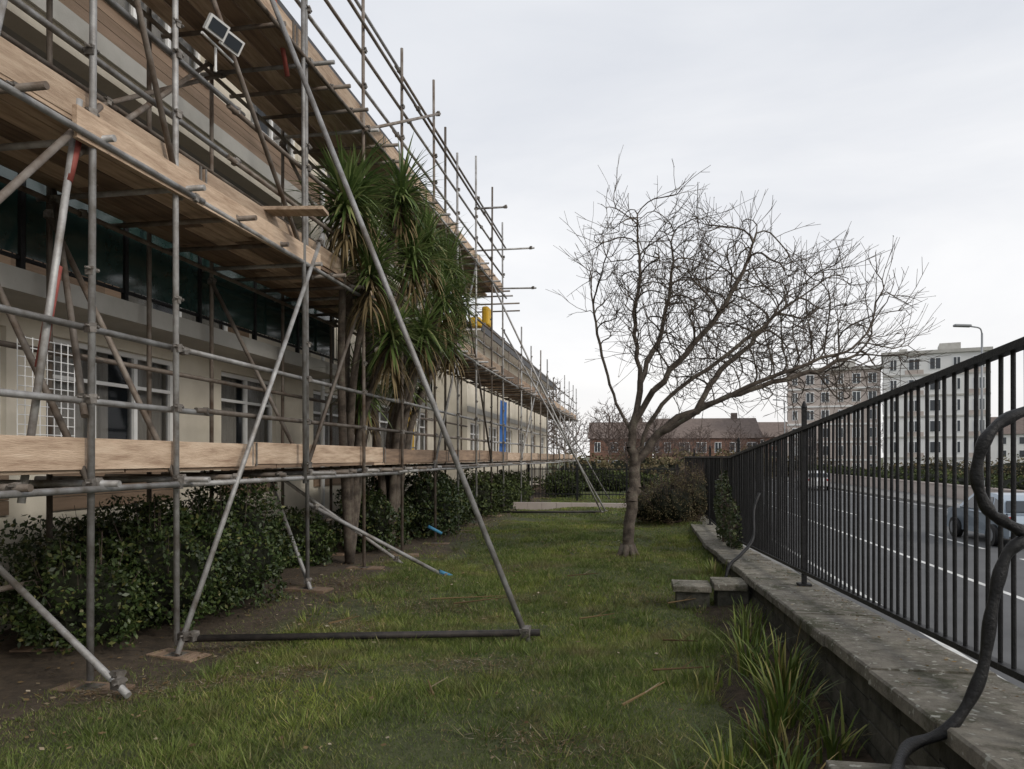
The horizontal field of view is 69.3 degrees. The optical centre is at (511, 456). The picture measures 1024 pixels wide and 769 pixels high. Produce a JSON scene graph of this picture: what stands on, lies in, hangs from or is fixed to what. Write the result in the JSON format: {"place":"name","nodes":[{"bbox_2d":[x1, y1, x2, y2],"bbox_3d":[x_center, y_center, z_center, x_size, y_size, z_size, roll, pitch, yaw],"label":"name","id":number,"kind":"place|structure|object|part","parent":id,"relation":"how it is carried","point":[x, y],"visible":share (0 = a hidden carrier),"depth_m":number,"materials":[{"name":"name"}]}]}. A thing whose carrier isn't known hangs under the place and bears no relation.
{"place":"outdoors","nodes":[
{"label":"outdoors","id":0,"kind":"place"},
{"bbox_2d":[0,472,817,768],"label":"lawn","id":1,"kind":"structure","parent":0,"point":[453,727],"depth_m":5.38,"materials":[{"name":"plant"}]},
{"bbox_2d":[0,469,301,655],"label":"laurel bush","id":2,"kind":"object","parent":1,"relation":"on","point":[133,565],"visible":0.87,"depth_m":6.80,"materials":[{"name":"green plant"}]},
{"bbox_2d":[219,320,241,443],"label":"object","id":3,"kind":"object","parent":1,"relation":"on","point":[238,419],"depth_m":15.96,"materials":[{"name":"grey metal"}]},
{"bbox_2d":[277,0,555,390],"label":"roof fascia","id":4,"kind":"structure","parent":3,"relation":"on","point":[497,340],"depth_m":19.24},
{"bbox_2d":[0,0,545,631],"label":"walls","id":5,"kind":"structure","parent":1,"relation":"on","point":[68,56],"depth_m":9.81,"materials":[{"name":"beige paint"}]},
{"bbox_2d":[0,249,248,337],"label":"recess walls","id":6,"kind":"structure","parent":5,"relation":"attached to","point":[37,269],"depth_m":9.30,"materials":[{"name":"grey paint"}]},
{"bbox_2d":[108,19,259,438],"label":"rooms","id":7,"kind":"object","parent":5,"relation":"attached to","point":[117,423],"visible":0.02,"depth_m":9.63,"materials":[{"name":"grey paint"}]},
{"bbox_2d":[0,0,429,515],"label":"brown cladding band","id":8,"kind":"object","parent":5,"relation":"attached to","point":[118,30],"visible":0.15,"depth_m":9.03,"materials":[{"name":"brown wood"}]},
{"bbox_2d":[0,24,433,402],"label":"balcony slab","id":9,"kind":"structure","parent":5,"relation":"attached to","point":[23,289],"depth_m":8.12,"materials":[{"name":"grey concrete"}]},
{"bbox_2d":[0,173,432,391],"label":"balcony railing","id":10,"kind":"object","parent":9,"relation":"on","point":[22,260],"visible":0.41,"depth_m":7.61,"materials":[{"name":"grey metal"}]},
{"bbox_2d":[0,165,430,387],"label":"balcony panels","id":11,"kind":"object","parent":10,"relation":"attached to","point":[238,300],"visible":0.44,"depth_m":7.89,"materials":[{"name":"teal glass"}]},
{"bbox_2d":[25,0,545,431],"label":"floor band","id":12,"kind":"object","parent":5,"relation":"attached to","point":[68,20],"visible":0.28,"depth_m":9.24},
{"bbox_2d":[53,0,520,451],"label":"window panes","id":13,"kind":"object","parent":5,"relation":"attached to","point":[228,429],"visible":0.01,"depth_m":9.31,"materials":[{"name":"glass"}]},
{"bbox_2d":[53,0,542,453],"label":"window frames","id":14,"kind":"structure","parent":5,"relation":"attached to","point":[168,391],"depth_m":9.43,"materials":[{"name":"white plastic"}]},
{"bbox_2d":[321,169,417,532],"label":"downpipes","id":15,"kind":"object","parent":5,"relation":"attached to","point":[323,443],"depth_m":13.55,"materials":[{"name":"white plastic"}]},
{"bbox_2d":[257,107,552,389],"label":"roof soffit","id":16,"kind":"structure","parent":5,"relation":"attached to","point":[513,360],"depth_m":28.82,"materials":[{"name":"white paint"}]},
{"bbox_2d":[407,412,413,449],"bbox_3d":[-2.618,-0.550,18.835,0.029,1.300,0.750,0,0,10],"label":"yellow door","id":17,"kind":"structure","parent":5,"relation":"attached to","point":[413,435],"depth_m":19.11,"materials":[{"name":"paint"}]},
{"bbox_2d":[0,0,609,698],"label":"scaffolding","id":18,"kind":"object","parent":1,"relation":"on","point":[70,138],"visible":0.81,"depth_m":7.23,"materials":[{"name":"metal"}]},
{"bbox_2d":[17,336,74,436],"bbox_3d":[-3.588,-0.525,5.716,0.008,0.750,0.568,0,0,10],"label":"white panel","id":19,"kind":"object","parent":18,"relation":"attached to","point":[54,389],"visible":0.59,"depth_m":5.71,"materials":[{"name":"plastic"}]},
{"bbox_2d":[201,13,244,72],"bbox_3d":[-2.608,-3.709,6.736,0.198,0.417,0.500,0,0,10],"label":"floodlight","id":20,"kind":"object","parent":18,"relation":"attached to","point":[219,29],"visible":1,"depth_m":6.69,"materials":[{"name":"white metal"}]},
{"bbox_2d":[408,260,432,464],"bbox_3d":[-1.859,-2.500,15.535,0.549,5.405,0.449,0,0,10],"label":"ladder","id":21,"kind":"object","parent":18,"relation":"attached to","point":[417,437],"visible":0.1,"depth_m":15.74,"materials":[{"name":"metal"}]},
{"bbox_2d":[469,306,490,327],"bbox_3d":[-0.825,-3.650,19.417,0.330,0.700,1.400,0,0,10],"label":"yellow hoist","id":22,"kind":"object","parent":18,"relation":"attached to","point":[486,314],"visible":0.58,"depth_m":19.60,"materials":[{"name":"paint"}]},
{"bbox_2d":[499,400,506,451],"bbox_3d":[-0.275,-0.835,21.859,0.086,1.630,1.000,0,0,10],"label":"blue tarpaulin","id":23,"kind":"object","parent":18,"relation":"attached to","point":[500,435],"visible":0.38,"depth_m":21.80,"materials":[{"name":"blue plastic"}]},
{"bbox_2d":[269,476,416,568],"bbox_3d":[-2.692,0.954,12.144,1.396,1.326,4.065,0,0,17],"label":"laurel bush","id":24,"kind":"object","parent":1,"relation":"on","point":[378,512],"visible":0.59,"depth_m":12.24,"materials":[{"name":"green plant"}]},
{"bbox_2d":[285,129,492,563],"bbox_3d":[-1.893,-1.643,12.035,2.810,6.528,6.816,0,0,10],"label":"cordyline tree","id":25,"kind":"object","parent":1,"relation":"on","point":[447,292],"visible":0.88,"depth_m":11.04,"materials":[{"name":"green plant"}]},
{"bbox_2d":[396,464,479,538],"bbox_3d":[-1.598,0.840,16.141,1.783,1.600,4.064,0,0,10],"label":"laurel bush","id":26,"kind":"object","parent":1,"relation":"on","point":[419,495],"visible":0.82,"depth_m":14.80,"materials":[{"name":"green plant"}]},
{"bbox_2d":[436,332,466,485],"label":"end wall","id":27,"kind":"structure","parent":1,"relation":"on","point":[451,428],"depth_m":25.49,"materials":[{"name":"beige paint"}]},
{"bbox_2d":[454,468,533,517],"bbox_3d":[-0.421,0.927,22.753,1.789,1.404,8.836,0,0,10],"label":"hedge","id":28,"kind":"object","parent":1,"relation":"on","point":[511,489],"visible":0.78,"depth_m":20.71,"materials":[{"name":"green plant"}]},
{"bbox_2d":[0,510,1023,768],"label":"leaf litter","id":29,"kind":"object","parent":1,"relation":"on","point":[448,630],"visible":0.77,"depth_m":5.85,"materials":[{"name":"brown plant"}]},
{"bbox_2d":[328,571,708,705],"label":"fallen twigs","id":30,"kind":"object","parent":1,"relation":"on","point":[624,703],"visible":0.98,"depth_m":6.78,"materials":[{"name":"brown wood"}]},
{"bbox_2d":[513,502,626,509],"bbox_3d":[2.763,1.565,22.958,5.510,0.270,0.190,0,0,10],"label":"path edging","id":31,"kind":"object","parent":1,"relation":"on","point":[536,505],"visible":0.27,"depth_m":23.13,"materials":[{"name":"concrete"}]},
{"bbox_2d":[526,464,678,500],"bbox_3d":[3.185,0.975,26.350,5.400,1.450,0.080,0,0,10],"label":"end railing","id":32,"kind":"object","parent":1,"relation":"on","point":[576,469],"visible":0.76,"depth_m":26.45,"materials":[{"name":"black metal"}]},
{"bbox_2d":[525,466,680,497],"bbox_3d":[4.537,1.012,32.449,7.553,1.262,5.948,0,0,-9],"label":"garden hedge","id":33,"kind":"object","parent":1,"relation":"on","point":[597,486],"visible":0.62,"depth_m":33.11,"materials":[{"name":"green plant"}]},
{"bbox_2d":[619,459,707,526],"bbox_3d":[3.749,0.779,17.572,2.416,1.644,2.634,0,0,10],"label":"winter shrub","id":34,"kind":"object","parent":1,"relation":"on","point":[684,499],"visible":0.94,"depth_m":17.05,"materials":[{"name":"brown plant"}]},
{"bbox_2d":[675,590,747,608],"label":"piers","id":35,"kind":"structure","parent":1,"relation":"on","point":[722,598],"depth_m":7.83,"materials":[{"name":"grey concrete"}]},
{"bbox_2d":[671,577,944,768],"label":"pier caps","id":36,"kind":"object","parent":35,"relation":"on","point":[723,584],"visible":1,"depth_m":7.75,"materials":[{"name":"concrete"}]},
{"bbox_2d":[724,492,760,576],"bbox_3d":[2.797,0.974,8.884,0.130,1.070,0.894,0,0,45],"label":"bent black pipe","id":37,"kind":"object","parent":36,"relation":"on","point":[741,553],"visible":0.87,"depth_m":8.88,"materials":[{"name":"metal"}]},
{"bbox_2d":[890,406,1023,768],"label":"black hose","id":38,"kind":"object","parent":36,"relation":"on","point":[907,748],"visible":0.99,"depth_m":2.79,"materials":[{"name":"rubber"}]},
{"bbox_2d":[546,147,947,556],"bbox_3d":[3.505,-1.543,11.666,6.028,6.435,4.734,0,0,10],"label":"bare tree","id":39,"kind":"object","parent":1,"relation":"on","point":[639,454],"visible":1,"depth_m":11.29,"materials":[{"name":"brown plant"}]},
{"bbox_2d":[689,603,875,768],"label":"flower bed","id":40,"kind":"object","parent":1,"relation":"on","point":[740,693],"visible":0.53,"depth_m":4.79,"materials":[{"name":"soil"}]},
{"bbox_2d":[667,559,773,695],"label":"bed grasses","id":41,"kind":"object","parent":40,"relation":"on","point":[743,617],"visible":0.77,"depth_m":6.18,"materials":[{"name":"green plant"}]},
{"bbox_2d":[626,717,836,768],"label":"daffodil leaves","id":42,"kind":"object","parent":40,"relation":"on","point":[795,760],"visible":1,"depth_m":3.54,"materials":[{"name":"green plant"}]},
{"bbox_2d":[706,620,871,763],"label":"crocosmia leaves","id":43,"kind":"object","parent":40,"relation":"on","point":[783,709],"visible":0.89,"depth_m":4.38,"materials":[{"name":"green plant"}]},
{"bbox_2d":[590,439,652,460],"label":"walls","id":44,"kind":"structure","parent":0,"point":[604,453],"depth_m":107.28,"materials":[{"name":"brown brick"}]},
{"bbox_2d":[588,417,652,438],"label":"roof","id":45,"kind":"structure","parent":44,"relation":"on","point":[602,427],"depth_m":108.91,"materials":[{"name":"tile"}]},
{"bbox_2d":[595,443,645,462],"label":"windows","id":46,"kind":"structure","parent":44,"relation":"attached to","point":[612,447],"depth_m":107.34,"materials":[{"name":"black glass"}]},
{"bbox_2d":[594,442,645,462],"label":"window frames","id":47,"kind":"structure","parent":46,"relation":"attached to","point":[608,451],"depth_m":107.36,"materials":[{"name":"white plastic"}]},
{"bbox_2d":[280,0,1023,457],"label":"sky","id":48,"kind":"structure","parent":0,"point":[903,119],"materials":[{"name":"white"}]},
{"bbox_2d":[548,458,882,472],"bbox_3d":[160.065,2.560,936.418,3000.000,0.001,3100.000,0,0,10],"label":"ground","id":49,"kind":"structure","parent":0,"point":[589,460],"depth_m":290.19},
{"bbox_2d":[656,438,760,460],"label":"walls","id":50,"kind":"structure","parent":49,"relation":"on","point":[729,440],"depth_m":97.47,"materials":[{"name":"brown brick"}]},
{"bbox_2d":[655,443,755,451],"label":"windows","id":51,"kind":"structure","parent":50,"relation":"attached to","point":[717,445],"depth_m":97.34,"materials":[{"name":"grey glass"}]},
{"bbox_2d":[656,442,755,452],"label":"window frames","id":52,"kind":"structure","parent":50,"relation":"attached to","point":[701,444],"depth_m":97.56,"materials":[{"name":"white plastic"}]},
{"bbox_2d":[654,413,762,438],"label":"roof","id":53,"kind":"structure","parent":50,"relation":"on","point":[718,425],"depth_m":99.67,"materials":[{"name":"tile"}]},
{"bbox_2d":[548,378,882,463],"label":"distant trees","id":54,"kind":"object","parent":49,"relation":"on","point":[609,445],"visible":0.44,"depth_m":79.35,"materials":[{"name":"brown plant"}]},
{"bbox_2d":[548,445,1023,483],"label":"distant shrubs","id":55,"kind":"object","parent":49,"relation":"on","point":[669,462],"visible":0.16,"depth_m":72.32,"materials":[{"name":"green plant"}]},
{"bbox_2d":[699,539,974,768],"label":"garden wall","id":56,"kind":"structure","parent":49,"relation":"on","point":[891,727],"depth_m":4.01,"materials":[{"name":"grey concrete"}]},
{"bbox_2d":[713,469,742,549],"bbox_3d":[3.696,0.884,12.672,0.418,1.427,3.073,0,0,10],"label":"ivy","id":57,"kind":"object","parent":56,"relation":"attached to","point":[725,531],"visible":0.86,"depth_m":12.53,"materials":[{"name":"green plant"}]},
{"bbox_2d":[689,516,1023,768],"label":"coping stones","id":58,"kind":"object","parent":56,"relation":"on","point":[989,734],"visible":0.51,"depth_m":3.83,"materials":[{"name":"concrete"}]},
{"bbox_2d":[684,337,1023,682],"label":"metal railing fence","id":59,"kind":"object","parent":58,"relation":"on","point":[749,470],"visible":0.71,"depth_m":4.86,"materials":[{"name":"black metal"}]},
{"bbox_2d":[811,464,1023,489],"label":"roadside hedge","id":60,"kind":"object","parent":49,"relation":"on","point":[1007,483],"visible":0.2,"depth_m":48.30,"materials":[{"name":"green plant"}]},
{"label":"walls","id":61,"kind":"object","parent":49,"relation":"on","visible":0},
{"bbox_2d":[758,422,787,436],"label":"roof","id":62,"kind":"structure","parent":61,"relation":"on","point":[768,428],"depth_m":132.25,"materials":[{"name":"tile"}]},
{"bbox_2d":[786,360,882,468],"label":"tower block","id":63,"kind":"structure","parent":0,"point":[856,395],"depth_m":91.12,"materials":[{"name":"concrete"}]},
{"bbox_2d":[787,372,876,466],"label":"window frames","id":64,"kind":"structure","parent":63,"relation":"in","point":[871,372],"depth_m":90.41,"materials":[{"name":"white plastic"}]},
{"bbox_2d":[793,373,880,467],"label":"windows","id":65,"kind":"structure","parent":63,"relation":"in","point":[809,397],"depth_m":91.43,"materials":[{"name":"grey glass"}]},
{"bbox_2d":[743,482,963,579],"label":"pavement","id":66,"kind":"structure","parent":0,"point":[949,500],"depth_m":42.79,"materials":[{"name":"grey concrete"}]},
{"bbox_2d":[773,399,784,432],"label":"street lamp","id":67,"kind":"object","parent":66,"relation":"on","point":[784,412],"visible":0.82,"depth_m":80.14,"materials":[{"name":"grey metal"}]},
{"bbox_2d":[953,324,984,484],"bbox_3d":[21.525,-1.935,34.872,1.334,8.670,0.280,0,0,10],"label":"street lamp","id":68,"kind":"object","parent":66,"relation":"on","point":[981,414],"visible":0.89,"depth_m":34.74,"materials":[{"name":"grey metal"}]},
{"bbox_2d":[772,479,1023,688],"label":"road","id":69,"kind":"structure","parent":0,"point":[1007,611],"depth_m":15.88,"materials":[{"name":"grey asphalt"}]},
{"bbox_2d":[797,471,830,489],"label":"parked car","id":70,"kind":"object","parent":69,"relation":"on","point":[817,480],"visible":0.17,"depth_m":55.11,"materials":[{"name":"white paint"}]},
{"bbox_2d":[772,478,951,592],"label":"kerb","id":71,"kind":"structure","parent":69,"relation":"on","point":[821,584],"depth_m":38.20,"materials":[{"name":"concrete"}]},
{"bbox_2d":[947,492,1023,545],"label":"parked car","id":72,"kind":"object","parent":69,"relation":"on","point":[1006,511],"visible":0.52,"depth_m":21.14,"materials":[{"name":"silver paint"},{"name":"black rubber"},{"name":"dark glass"}]},
{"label":"car windows","id":73,"kind":"part","parent":72,"relation":"part of","materials":[{"name":"black glass"}]},
{"bbox_2d":[797,471,1023,499],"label":"roadside wall","id":74,"kind":"structure","parent":0,"point":[960,491],"depth_m":47.81,"materials":[{"name":"grey concrete"}]},
{"bbox_2d":[881,342,992,468],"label":"tower block","id":75,"kind":"structure","parent":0,"point":[956,353],"depth_m":86.20,"materials":[{"name":"white concrete"}]},
{"bbox_2d":[891,357,983,467],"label":"windows","id":76,"kind":"structure","parent":75,"relation":"in","point":[956,359],"depth_m":86.14,"materials":[{"name":"grey glass"}]},
{"bbox_2d":[890,355,984,467],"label":"window frames","id":77,"kind":"structure","parent":75,"relation":"in","point":[973,355],"depth_m":86.14,"materials":[{"name":"white plastic"}]},
{"bbox_2d":[991,434,1023,465],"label":"walls","id":78,"kind":"structure","parent":0,"point":[994,450],"depth_m":112.53,"materials":[{"name":"white paint"}]},
{"bbox_2d":[991,417,1023,433],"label":"roof","id":79,"kind":"structure","parent":78,"relation":"on","point":[1019,426],"depth_m":113.36,"materials":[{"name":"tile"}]},
{"bbox_2d":[1003,437,1023,456],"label":"windows","id":80,"kind":"structure","parent":78,"relation":"attached to","point":[1021,441],"depth_m":111.74,"materials":[{"name":"grey glass"}]}
]}

